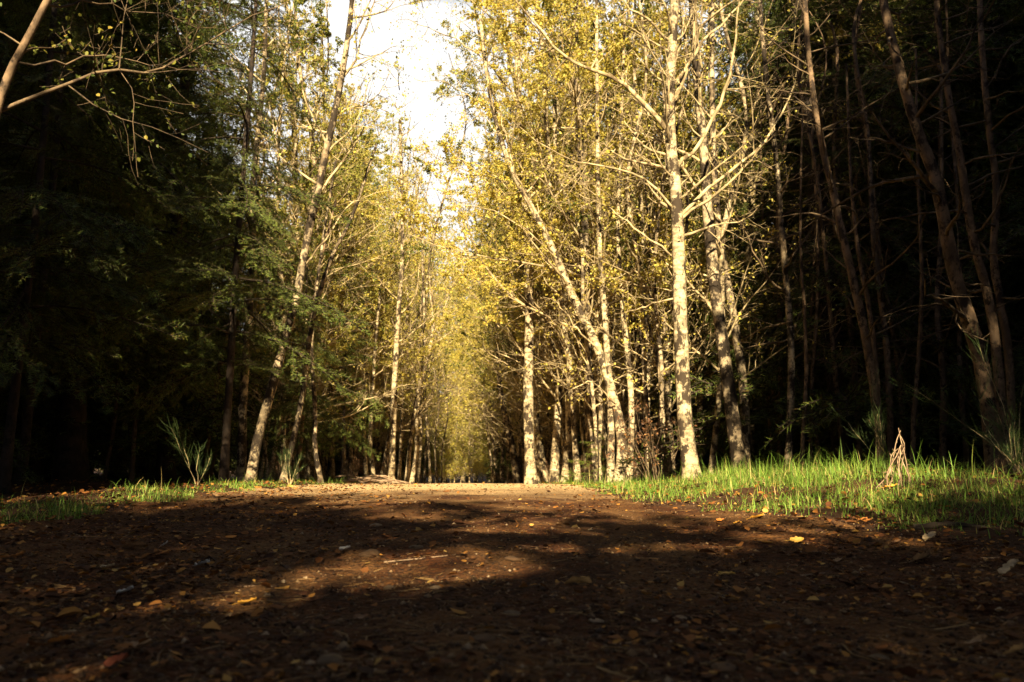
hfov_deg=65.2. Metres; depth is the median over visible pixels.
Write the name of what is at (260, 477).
bare birch
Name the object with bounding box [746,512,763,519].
fallen leaf
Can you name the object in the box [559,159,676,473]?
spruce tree
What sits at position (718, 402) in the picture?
bare birch
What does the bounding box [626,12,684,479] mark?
slender birch
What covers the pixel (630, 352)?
bare birch
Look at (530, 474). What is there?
birch tree
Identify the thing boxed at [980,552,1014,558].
twig
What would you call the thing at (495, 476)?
birch tree
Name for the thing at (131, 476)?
bare sapling
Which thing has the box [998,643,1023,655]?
fallen leaf
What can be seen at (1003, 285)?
bare sapling
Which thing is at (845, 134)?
bare sapling
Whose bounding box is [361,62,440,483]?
slender birch
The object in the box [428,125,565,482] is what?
birch tree
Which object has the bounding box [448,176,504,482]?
birch tree
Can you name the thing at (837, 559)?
fallen leaf
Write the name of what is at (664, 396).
spruce tree
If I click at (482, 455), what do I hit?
birch tree
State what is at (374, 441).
birch tree
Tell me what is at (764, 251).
bare sapling
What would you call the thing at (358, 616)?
fallen leaf
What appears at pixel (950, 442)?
spruce tree
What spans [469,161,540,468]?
birch tree
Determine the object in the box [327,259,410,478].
birch tree
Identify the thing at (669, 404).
birch tree
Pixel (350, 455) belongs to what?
birch tree
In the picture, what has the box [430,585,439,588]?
stone
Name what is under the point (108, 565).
fallen leaf
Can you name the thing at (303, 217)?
birch tree
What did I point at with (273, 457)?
bare birch
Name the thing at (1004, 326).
bare tree
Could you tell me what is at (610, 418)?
slender birch
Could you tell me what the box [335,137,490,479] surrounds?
bare birch
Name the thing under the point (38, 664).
fallen leaf
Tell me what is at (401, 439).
bare birch
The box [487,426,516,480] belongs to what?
spruce tree
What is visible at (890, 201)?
spruce tree
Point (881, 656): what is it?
stone
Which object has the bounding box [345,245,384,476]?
bare birch
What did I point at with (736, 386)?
spruce tree
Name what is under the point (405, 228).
bare birch
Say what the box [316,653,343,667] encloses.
stone
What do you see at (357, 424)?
young spruce
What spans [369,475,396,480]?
cut stick
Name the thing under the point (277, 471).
withered bush
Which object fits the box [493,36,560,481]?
birch tree
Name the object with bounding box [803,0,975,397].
bare tree
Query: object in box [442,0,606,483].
birch tree
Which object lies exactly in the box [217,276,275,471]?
spruce tree
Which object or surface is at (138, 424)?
spruce tree
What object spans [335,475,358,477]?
cut stick
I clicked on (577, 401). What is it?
bare birch
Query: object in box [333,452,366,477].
withered bush
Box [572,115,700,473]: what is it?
bare birch
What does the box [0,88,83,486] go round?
spruce tree
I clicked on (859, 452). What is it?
bare sapling
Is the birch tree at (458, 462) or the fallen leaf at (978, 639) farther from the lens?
the birch tree at (458, 462)
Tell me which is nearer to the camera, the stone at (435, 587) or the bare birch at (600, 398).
the stone at (435, 587)
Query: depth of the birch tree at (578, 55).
12.55 m
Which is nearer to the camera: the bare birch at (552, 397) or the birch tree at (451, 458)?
the bare birch at (552, 397)
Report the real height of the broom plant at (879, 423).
0.910 m
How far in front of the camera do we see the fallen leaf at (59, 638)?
1.44 m
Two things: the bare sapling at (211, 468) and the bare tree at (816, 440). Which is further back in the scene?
the bare sapling at (211, 468)
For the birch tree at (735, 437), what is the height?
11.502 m
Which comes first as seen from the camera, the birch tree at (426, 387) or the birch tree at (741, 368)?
the birch tree at (741, 368)
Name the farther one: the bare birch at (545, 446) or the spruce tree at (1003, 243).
the bare birch at (545, 446)
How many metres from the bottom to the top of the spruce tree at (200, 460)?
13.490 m
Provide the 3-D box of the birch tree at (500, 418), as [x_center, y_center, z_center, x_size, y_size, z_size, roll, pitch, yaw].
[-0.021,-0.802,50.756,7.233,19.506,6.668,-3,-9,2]
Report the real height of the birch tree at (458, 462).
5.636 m
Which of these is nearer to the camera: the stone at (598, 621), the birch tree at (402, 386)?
the stone at (598, 621)
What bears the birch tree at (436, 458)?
on the forest floor
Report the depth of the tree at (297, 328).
14.66 m
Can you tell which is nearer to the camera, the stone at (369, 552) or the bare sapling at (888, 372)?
the stone at (369, 552)
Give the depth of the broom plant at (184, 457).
7.42 m
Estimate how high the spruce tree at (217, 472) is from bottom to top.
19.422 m
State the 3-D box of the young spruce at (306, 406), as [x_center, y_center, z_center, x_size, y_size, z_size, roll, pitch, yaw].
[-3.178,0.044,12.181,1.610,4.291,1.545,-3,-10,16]
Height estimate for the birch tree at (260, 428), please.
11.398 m
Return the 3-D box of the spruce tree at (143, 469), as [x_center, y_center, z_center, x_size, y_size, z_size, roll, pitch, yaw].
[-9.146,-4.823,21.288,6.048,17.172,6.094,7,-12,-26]
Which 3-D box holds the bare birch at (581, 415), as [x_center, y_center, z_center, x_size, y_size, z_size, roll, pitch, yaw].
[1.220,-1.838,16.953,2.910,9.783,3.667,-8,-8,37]
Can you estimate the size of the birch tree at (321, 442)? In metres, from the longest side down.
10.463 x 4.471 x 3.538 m
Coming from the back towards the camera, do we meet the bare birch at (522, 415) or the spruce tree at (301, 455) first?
the spruce tree at (301, 455)
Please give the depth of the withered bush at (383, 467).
17.66 m
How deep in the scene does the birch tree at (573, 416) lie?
14.24 m
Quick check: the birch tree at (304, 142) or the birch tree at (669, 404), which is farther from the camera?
the birch tree at (304, 142)
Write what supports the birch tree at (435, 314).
on the forest floor
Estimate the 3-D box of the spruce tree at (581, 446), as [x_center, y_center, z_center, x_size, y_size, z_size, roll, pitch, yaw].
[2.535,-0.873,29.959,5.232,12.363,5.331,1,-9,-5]
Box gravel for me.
[0,483,1023,681]
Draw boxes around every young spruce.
[0,0,187,493]
[0,0,189,485]
[100,0,371,482]
[251,223,353,480]
[295,227,388,479]
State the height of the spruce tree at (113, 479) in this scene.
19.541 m
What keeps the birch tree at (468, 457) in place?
on the forest floor
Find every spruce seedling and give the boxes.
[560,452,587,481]
[565,424,640,480]
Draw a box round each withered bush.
[260,446,298,480]
[291,450,325,480]
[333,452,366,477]
[370,455,400,482]
[502,463,520,482]
[537,458,561,477]
[570,457,603,482]
[605,397,698,480]
[627,463,648,481]
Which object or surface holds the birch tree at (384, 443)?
on the forest floor
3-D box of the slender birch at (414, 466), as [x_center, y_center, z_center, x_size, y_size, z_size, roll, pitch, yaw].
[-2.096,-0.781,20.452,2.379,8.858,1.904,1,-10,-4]
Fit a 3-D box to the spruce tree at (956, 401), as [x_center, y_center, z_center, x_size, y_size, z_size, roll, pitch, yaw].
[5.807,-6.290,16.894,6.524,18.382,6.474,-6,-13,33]
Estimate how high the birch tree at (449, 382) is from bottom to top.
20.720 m
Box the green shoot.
[277,445,305,483]
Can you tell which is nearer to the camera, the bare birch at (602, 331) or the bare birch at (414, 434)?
the bare birch at (602, 331)
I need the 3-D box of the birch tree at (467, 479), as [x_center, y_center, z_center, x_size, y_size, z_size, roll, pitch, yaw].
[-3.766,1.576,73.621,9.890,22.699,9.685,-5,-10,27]
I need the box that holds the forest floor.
[0,454,1023,551]
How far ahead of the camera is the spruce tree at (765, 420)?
23.26 m
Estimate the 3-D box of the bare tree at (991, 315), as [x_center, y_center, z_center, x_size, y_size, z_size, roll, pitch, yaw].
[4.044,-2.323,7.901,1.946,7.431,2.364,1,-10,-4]
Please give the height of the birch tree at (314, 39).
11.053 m
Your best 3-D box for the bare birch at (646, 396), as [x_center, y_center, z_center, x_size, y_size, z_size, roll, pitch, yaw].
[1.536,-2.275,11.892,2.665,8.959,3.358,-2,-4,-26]
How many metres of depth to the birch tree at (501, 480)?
36.15 m
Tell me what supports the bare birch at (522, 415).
on the forest floor
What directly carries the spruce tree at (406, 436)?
on the forest floor
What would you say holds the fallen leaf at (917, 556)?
on the track
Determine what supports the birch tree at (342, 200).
on the forest floor
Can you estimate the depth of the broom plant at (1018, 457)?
5.60 m
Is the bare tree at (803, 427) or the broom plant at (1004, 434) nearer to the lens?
the broom plant at (1004, 434)
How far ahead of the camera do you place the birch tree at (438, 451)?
57.02 m
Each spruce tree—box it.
[0,0,225,426]
[0,0,233,483]
[0,0,286,481]
[0,0,350,482]
[0,1,242,482]
[0,5,213,479]
[0,26,169,481]
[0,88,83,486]
[16,2,196,471]
[16,12,171,469]
[16,15,232,482]
[50,0,270,423]
[100,7,270,479]
[102,1,260,479]
[127,68,260,476]
[127,111,262,479]
[130,425,217,479]
[181,140,335,477]
[212,183,300,480]
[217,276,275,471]
[264,165,362,479]
[264,175,406,478]
[278,177,422,476]
[300,151,414,480]
[362,230,423,480]
[375,218,434,473]
[477,408,578,476]
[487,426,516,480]
[490,416,602,478]
[504,58,627,473]
[515,352,627,479]
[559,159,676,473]
[579,7,674,461]
[601,113,758,460]
[615,0,1023,472]
[618,0,977,464]
[618,25,765,476]
[651,336,770,472]
[652,67,807,466]
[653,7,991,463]
[673,0,1020,467]
[676,55,763,470]
[705,0,1023,469]
[707,41,979,463]
[715,0,1023,451]
[715,9,772,466]
[725,0,1023,469]
[725,6,1021,469]
[728,235,807,467]
[755,1,1023,467]
[841,0,1023,458]
[861,0,1023,463]
[928,20,1023,468]
[958,0,1023,437]
[965,18,1023,469]
[988,131,1023,348]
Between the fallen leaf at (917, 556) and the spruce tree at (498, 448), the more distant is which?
the spruce tree at (498, 448)
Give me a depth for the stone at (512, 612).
1.63 m
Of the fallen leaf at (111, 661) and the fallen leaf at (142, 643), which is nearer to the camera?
the fallen leaf at (111, 661)
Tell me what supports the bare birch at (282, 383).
on the forest floor
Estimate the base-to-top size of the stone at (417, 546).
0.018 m
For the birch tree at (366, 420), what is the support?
on the forest floor
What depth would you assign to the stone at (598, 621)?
1.56 m
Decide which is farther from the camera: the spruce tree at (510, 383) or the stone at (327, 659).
the spruce tree at (510, 383)
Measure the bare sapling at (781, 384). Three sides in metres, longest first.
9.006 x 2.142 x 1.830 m
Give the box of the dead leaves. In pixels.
[0,465,1023,543]
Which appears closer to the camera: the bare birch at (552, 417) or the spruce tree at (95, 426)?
the spruce tree at (95, 426)
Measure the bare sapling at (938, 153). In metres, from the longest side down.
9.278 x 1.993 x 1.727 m
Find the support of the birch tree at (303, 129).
on the forest floor
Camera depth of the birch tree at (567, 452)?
15.26 m
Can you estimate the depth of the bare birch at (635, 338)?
13.78 m
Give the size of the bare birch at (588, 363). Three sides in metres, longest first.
7.935 x 2.974 x 2.360 m
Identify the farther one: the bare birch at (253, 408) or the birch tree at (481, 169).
the birch tree at (481, 169)
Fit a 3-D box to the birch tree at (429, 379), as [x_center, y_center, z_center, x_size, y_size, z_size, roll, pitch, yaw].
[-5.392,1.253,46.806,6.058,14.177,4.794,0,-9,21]
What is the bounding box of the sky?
[153,0,751,394]
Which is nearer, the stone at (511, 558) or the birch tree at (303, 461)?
the stone at (511, 558)
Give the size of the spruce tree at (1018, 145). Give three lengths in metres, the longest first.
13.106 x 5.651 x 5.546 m
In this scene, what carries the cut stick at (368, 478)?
on the track
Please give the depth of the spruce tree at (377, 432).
39.26 m
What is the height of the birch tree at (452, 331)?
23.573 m
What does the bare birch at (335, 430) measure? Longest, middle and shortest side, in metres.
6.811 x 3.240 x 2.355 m
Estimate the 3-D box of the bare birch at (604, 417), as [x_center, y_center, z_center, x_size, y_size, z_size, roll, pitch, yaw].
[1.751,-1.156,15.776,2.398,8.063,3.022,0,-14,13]
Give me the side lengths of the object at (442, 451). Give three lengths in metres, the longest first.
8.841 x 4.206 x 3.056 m
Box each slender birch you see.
[279,0,367,483]
[279,0,423,481]
[294,1,374,479]
[341,87,433,482]
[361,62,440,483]
[390,151,469,483]
[532,27,616,465]
[558,0,628,481]
[583,15,646,482]
[612,0,671,479]
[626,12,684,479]
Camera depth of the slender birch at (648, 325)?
11.40 m
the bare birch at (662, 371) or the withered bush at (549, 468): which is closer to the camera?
the bare birch at (662, 371)
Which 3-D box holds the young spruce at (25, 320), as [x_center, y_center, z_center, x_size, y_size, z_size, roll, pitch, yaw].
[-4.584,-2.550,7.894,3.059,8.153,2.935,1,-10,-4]
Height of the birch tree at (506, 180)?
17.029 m
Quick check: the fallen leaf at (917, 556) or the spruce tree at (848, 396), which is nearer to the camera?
the fallen leaf at (917, 556)
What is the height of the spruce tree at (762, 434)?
12.637 m
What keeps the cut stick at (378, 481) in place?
on the forest floor
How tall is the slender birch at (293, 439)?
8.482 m
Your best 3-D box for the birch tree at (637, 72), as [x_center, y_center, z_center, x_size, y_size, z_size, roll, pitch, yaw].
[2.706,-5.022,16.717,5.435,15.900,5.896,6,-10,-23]
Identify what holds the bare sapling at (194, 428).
on the forest floor
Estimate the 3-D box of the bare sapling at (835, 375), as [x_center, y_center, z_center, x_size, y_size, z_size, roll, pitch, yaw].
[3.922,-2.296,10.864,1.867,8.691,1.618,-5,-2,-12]
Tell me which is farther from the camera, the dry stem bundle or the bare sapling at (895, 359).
the bare sapling at (895, 359)
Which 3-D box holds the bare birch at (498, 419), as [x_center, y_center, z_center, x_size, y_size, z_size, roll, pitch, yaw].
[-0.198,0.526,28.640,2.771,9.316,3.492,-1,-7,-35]
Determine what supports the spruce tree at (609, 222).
on the forest floor
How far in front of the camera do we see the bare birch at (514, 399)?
25.14 m
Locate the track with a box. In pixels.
[0,483,1023,681]
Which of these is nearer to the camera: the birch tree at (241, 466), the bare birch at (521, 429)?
the birch tree at (241, 466)
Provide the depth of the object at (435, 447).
30.98 m
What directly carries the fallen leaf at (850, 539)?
on the track
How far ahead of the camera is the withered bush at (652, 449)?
10.25 m
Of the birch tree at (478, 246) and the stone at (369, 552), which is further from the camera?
the birch tree at (478, 246)
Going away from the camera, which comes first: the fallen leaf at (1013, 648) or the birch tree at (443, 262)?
the fallen leaf at (1013, 648)
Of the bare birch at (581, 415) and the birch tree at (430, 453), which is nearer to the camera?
the bare birch at (581, 415)
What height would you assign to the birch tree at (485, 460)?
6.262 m
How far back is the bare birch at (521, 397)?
20.71 m
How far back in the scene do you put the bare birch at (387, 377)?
18.09 m
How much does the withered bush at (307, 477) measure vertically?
0.531 m
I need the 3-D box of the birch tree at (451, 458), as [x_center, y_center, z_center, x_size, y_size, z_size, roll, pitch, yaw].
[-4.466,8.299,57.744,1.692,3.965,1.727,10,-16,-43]
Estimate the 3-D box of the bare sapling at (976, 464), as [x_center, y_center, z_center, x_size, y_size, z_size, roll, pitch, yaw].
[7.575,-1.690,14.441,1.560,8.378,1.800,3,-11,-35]
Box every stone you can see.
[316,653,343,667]
[359,549,379,556]
[383,585,395,589]
[409,545,423,548]
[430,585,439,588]
[472,634,495,642]
[503,556,521,561]
[504,610,520,615]
[593,618,603,623]
[710,662,736,672]
[869,654,889,660]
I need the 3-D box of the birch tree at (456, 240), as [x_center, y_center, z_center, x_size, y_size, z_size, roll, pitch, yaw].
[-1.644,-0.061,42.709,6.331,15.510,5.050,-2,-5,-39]
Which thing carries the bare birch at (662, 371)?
on the forest floor
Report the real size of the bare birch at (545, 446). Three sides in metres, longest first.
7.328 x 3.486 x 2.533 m
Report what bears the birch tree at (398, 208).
on the forest floor
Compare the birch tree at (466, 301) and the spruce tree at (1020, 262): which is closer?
the spruce tree at (1020, 262)
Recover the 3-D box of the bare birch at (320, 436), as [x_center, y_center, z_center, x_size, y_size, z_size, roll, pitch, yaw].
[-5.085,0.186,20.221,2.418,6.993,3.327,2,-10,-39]
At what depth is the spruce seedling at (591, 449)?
11.79 m
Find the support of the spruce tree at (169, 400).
on the forest floor
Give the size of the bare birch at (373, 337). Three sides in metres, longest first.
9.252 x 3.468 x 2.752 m
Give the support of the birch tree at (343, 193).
on the forest floor
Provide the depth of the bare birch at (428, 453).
24.89 m
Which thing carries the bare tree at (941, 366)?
on the forest floor
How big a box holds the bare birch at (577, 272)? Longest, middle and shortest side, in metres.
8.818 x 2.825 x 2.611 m
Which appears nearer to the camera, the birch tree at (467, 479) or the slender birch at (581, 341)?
the slender birch at (581, 341)
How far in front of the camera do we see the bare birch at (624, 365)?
16.86 m
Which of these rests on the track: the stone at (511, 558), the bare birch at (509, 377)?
the stone at (511, 558)
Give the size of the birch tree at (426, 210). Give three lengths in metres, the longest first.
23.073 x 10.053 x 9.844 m
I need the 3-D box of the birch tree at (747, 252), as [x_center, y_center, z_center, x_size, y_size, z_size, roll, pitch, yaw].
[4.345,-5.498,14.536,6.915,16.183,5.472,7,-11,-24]
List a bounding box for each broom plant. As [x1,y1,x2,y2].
[156,415,212,485]
[826,370,889,466]
[876,314,1023,474]
[976,402,1023,474]
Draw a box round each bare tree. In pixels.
[710,1,911,466]
[711,0,868,467]
[730,0,972,466]
[756,22,880,466]
[768,0,1023,473]
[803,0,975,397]
[823,0,1023,468]
[836,0,1023,467]
[836,0,1023,474]
[870,0,1023,460]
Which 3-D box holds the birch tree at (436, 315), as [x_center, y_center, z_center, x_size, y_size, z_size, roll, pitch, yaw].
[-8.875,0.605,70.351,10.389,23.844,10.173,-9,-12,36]
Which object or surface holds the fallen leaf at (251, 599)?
on the track
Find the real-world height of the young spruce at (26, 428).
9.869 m
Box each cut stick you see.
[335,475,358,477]
[339,479,376,481]
[344,477,393,482]
[356,475,392,480]
[360,480,399,483]
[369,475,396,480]
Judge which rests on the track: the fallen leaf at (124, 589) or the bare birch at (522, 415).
the fallen leaf at (124, 589)
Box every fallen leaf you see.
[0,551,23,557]
[24,661,55,669]
[42,634,73,643]
[82,613,99,621]
[92,563,113,568]
[97,653,128,667]
[112,639,151,648]
[116,585,133,593]
[193,558,209,565]
[232,597,255,604]
[339,545,349,549]
[348,614,368,618]
[556,576,591,582]
[714,571,734,573]
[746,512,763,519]
[785,536,803,541]
[833,556,844,561]
[844,538,860,544]
[909,549,930,562]
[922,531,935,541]
[950,634,986,649]
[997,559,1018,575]
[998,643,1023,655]
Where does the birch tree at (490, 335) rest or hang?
on the forest floor
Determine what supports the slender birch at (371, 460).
on the forest floor
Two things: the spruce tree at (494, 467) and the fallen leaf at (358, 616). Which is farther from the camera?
the spruce tree at (494, 467)
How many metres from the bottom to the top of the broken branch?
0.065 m
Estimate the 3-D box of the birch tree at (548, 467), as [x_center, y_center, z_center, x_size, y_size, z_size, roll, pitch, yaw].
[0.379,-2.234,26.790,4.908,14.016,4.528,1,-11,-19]
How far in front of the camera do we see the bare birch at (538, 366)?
17.34 m
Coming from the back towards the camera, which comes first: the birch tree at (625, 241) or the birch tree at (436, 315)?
the birch tree at (436, 315)
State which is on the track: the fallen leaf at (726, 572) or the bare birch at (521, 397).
the fallen leaf at (726, 572)
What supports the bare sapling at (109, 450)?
on the forest floor
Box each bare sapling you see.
[87,3,199,482]
[101,20,182,481]
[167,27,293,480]
[186,282,223,479]
[187,88,308,480]
[707,51,806,470]
[711,1,784,464]
[743,0,826,467]
[745,1,857,465]
[755,0,883,468]
[779,0,910,467]
[797,0,939,466]
[800,0,935,466]
[815,26,925,464]
[889,0,1021,469]
[897,13,1022,455]
[904,53,978,469]
[967,25,1018,385]
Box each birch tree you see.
[0,0,366,182]
[184,0,441,477]
[206,0,296,481]
[209,0,414,480]
[216,0,381,429]
[222,0,375,478]
[222,21,390,478]
[232,0,457,480]
[244,0,430,481]
[247,73,387,479]
[256,86,377,480]
[257,107,407,478]
[270,189,340,478]
[275,89,388,474]
[292,72,448,477]
[294,149,405,437]
[295,115,411,477]
[301,135,387,408]
[323,87,434,477]
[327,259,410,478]
[336,139,431,442]
[338,203,453,474]
[341,164,453,475]
[346,126,407,474]
[348,123,398,231]
[356,211,417,450]
[357,170,445,465]
[358,170,413,472]
[361,242,425,479]
[362,176,415,311]
[378,0,611,483]
[384,230,472,451]
[390,241,451,445]
[392,0,733,482]
[392,235,459,480]
[396,0,591,479]
[396,218,455,451]
[397,253,464,469]
[397,293,462,456]
[405,224,455,438]
[408,217,461,441]
[410,0,681,481]
[412,199,467,445]
[416,408,440,481]
[417,233,453,476]
[421,156,499,482]
[421,407,452,478]
[422,239,484,482]
[424,262,501,482]
[426,270,471,460]
[426,428,440,482]
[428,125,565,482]
[428,225,486,482]
[430,211,504,482]
[433,34,576,441]
[434,198,500,482]
[434,241,485,481]
[434,430,452,482]
[435,104,516,482]
[438,398,473,482]
[440,0,694,483]
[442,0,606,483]
[443,410,474,482]
[444,430,458,482]
[446,0,626,483]
[447,158,516,482]
[447,243,504,482]
[447,393,487,482]
[448,40,549,401]
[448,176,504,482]
[449,132,516,438]
[449,141,580,435]
[450,220,523,482]
[451,168,522,482]
[451,269,500,482]
[453,73,590,454]
[453,326,522,479]
[455,81,560,472]
[456,101,558,482]
[457,122,574,482]
[463,410,484,482]
[465,179,515,481]
[468,384,500,482]
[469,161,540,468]
[470,0,642,407]
[470,417,500,482]
[471,275,520,403]
[472,424,491,482]
[473,45,602,482]
[474,74,523,440]
[475,94,534,363]
[487,0,852,479]
[492,0,739,465]
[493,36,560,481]
[495,0,775,479]
[501,30,604,474]
[511,0,796,478]
[562,7,665,424]
[566,0,789,404]
[598,0,770,467]
[600,0,746,477]
[601,69,670,428]
[621,0,761,474]
[630,0,910,468]
[680,0,751,469]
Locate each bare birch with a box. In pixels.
[181,141,300,476]
[184,53,319,421]
[194,4,325,455]
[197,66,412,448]
[223,98,351,480]
[233,0,394,480]
[242,68,374,461]
[250,88,375,438]
[261,203,391,436]
[275,234,351,478]
[290,71,455,479]
[298,131,450,464]
[303,162,333,477]
[317,259,361,479]
[318,417,335,479]
[325,224,388,449]
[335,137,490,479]
[339,142,450,474]
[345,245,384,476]
[356,104,464,478]
[373,117,478,482]
[380,168,465,483]
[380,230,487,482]
[382,37,506,483]
[386,141,472,483]
[387,333,431,447]
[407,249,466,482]
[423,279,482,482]
[462,127,584,431]
[463,123,553,459]
[469,314,523,465]
[474,244,522,425]
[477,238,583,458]
[486,86,612,415]
[492,181,579,443]
[493,236,548,453]
[495,285,577,452]
[495,339,570,447]
[496,217,553,444]
[501,174,584,464]
[502,0,678,456]
[507,352,580,464]
[510,19,657,461]
[510,84,583,458]
[512,344,578,465]
[516,143,625,452]
[517,297,627,435]
[519,0,812,480]
[520,4,701,482]
[520,307,619,465]
[521,55,626,477]
[521,68,640,445]
[524,0,700,479]
[530,76,710,458]
[531,96,674,419]
[541,348,581,449]
[545,0,817,404]
[546,117,657,478]
[553,76,670,411]
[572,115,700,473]
[574,122,694,432]
[608,0,856,473]
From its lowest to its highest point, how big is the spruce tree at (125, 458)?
17.208 m
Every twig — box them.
[384,553,462,562]
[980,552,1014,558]
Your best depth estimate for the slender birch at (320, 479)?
11.35 m
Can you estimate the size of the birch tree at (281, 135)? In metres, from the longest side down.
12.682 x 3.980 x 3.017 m
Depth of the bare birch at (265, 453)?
14.34 m
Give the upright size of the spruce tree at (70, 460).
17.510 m
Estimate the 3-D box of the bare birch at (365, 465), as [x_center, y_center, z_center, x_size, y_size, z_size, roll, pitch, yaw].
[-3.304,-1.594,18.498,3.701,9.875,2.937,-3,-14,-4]
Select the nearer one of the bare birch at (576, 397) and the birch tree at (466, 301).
the bare birch at (576, 397)
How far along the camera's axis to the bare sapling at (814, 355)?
11.05 m
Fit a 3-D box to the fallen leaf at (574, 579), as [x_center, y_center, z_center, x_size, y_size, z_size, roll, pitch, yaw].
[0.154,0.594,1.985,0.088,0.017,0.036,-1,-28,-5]
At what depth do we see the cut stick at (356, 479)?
13.07 m
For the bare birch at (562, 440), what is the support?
on the forest floor
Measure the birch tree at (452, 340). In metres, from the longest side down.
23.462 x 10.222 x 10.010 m
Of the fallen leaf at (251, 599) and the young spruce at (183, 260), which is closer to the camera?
the fallen leaf at (251, 599)
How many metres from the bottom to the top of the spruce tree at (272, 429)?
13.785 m
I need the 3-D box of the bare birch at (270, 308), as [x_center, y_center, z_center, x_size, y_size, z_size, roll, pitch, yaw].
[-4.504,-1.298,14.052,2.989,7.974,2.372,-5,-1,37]
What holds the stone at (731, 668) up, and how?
on the track
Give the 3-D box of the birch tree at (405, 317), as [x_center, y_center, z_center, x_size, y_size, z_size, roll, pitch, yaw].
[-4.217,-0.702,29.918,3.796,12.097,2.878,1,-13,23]
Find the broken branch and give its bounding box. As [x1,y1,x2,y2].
[913,518,984,529]
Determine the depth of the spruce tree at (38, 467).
12.21 m
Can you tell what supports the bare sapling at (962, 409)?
on the forest floor
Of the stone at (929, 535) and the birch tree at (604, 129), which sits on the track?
the stone at (929, 535)
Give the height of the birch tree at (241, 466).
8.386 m
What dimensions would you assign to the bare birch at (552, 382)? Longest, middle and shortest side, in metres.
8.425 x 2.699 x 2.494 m
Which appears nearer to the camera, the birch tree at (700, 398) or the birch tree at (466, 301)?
the birch tree at (700, 398)
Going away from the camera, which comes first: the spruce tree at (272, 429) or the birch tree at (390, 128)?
the birch tree at (390, 128)
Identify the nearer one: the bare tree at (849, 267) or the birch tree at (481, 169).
the bare tree at (849, 267)
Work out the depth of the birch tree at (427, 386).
44.88 m
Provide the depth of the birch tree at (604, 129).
19.18 m
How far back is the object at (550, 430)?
18.25 m
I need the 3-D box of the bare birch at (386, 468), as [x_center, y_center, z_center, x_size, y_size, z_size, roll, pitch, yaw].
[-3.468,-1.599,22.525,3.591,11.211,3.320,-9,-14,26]
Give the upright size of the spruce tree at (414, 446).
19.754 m
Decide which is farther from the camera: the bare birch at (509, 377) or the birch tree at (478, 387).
the birch tree at (478, 387)
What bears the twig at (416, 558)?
on the track
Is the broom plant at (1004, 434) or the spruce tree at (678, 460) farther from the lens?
the spruce tree at (678, 460)
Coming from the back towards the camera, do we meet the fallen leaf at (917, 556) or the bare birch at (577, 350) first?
the bare birch at (577, 350)
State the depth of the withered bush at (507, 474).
23.75 m
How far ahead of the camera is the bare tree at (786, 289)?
10.16 m
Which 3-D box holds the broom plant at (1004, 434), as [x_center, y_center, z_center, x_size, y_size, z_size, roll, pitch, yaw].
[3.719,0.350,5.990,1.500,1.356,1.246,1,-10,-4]
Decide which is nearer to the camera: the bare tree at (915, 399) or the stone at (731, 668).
the stone at (731, 668)
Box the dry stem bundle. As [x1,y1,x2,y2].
[874,428,911,489]
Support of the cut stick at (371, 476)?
on the track
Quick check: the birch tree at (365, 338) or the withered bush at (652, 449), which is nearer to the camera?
the withered bush at (652, 449)
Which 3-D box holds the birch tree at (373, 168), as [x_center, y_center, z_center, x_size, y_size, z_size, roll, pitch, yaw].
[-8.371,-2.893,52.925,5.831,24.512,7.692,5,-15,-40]
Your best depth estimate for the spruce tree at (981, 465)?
14.56 m
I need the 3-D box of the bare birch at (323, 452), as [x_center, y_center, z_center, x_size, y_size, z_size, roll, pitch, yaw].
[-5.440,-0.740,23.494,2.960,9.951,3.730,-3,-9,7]
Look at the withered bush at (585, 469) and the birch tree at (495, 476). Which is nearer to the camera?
the withered bush at (585, 469)
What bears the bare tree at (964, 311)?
on the forest floor
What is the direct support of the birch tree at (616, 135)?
on the forest floor
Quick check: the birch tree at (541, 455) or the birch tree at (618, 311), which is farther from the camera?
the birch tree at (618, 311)
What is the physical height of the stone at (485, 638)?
0.016 m
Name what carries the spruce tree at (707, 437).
on the forest floor
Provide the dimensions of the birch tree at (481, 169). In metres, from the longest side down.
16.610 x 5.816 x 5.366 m
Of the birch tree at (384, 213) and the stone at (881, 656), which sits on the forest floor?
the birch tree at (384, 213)
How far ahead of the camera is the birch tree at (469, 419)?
67.12 m
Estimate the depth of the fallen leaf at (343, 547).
2.58 m
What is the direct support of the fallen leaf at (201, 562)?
on the track
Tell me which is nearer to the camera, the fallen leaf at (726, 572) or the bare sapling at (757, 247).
the fallen leaf at (726, 572)
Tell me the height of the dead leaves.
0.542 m
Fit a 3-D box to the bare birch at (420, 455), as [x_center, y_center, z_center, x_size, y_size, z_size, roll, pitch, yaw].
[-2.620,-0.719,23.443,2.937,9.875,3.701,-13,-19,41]
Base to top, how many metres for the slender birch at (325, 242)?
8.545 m
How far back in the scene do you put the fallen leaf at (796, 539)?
3.15 m
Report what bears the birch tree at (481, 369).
on the forest floor

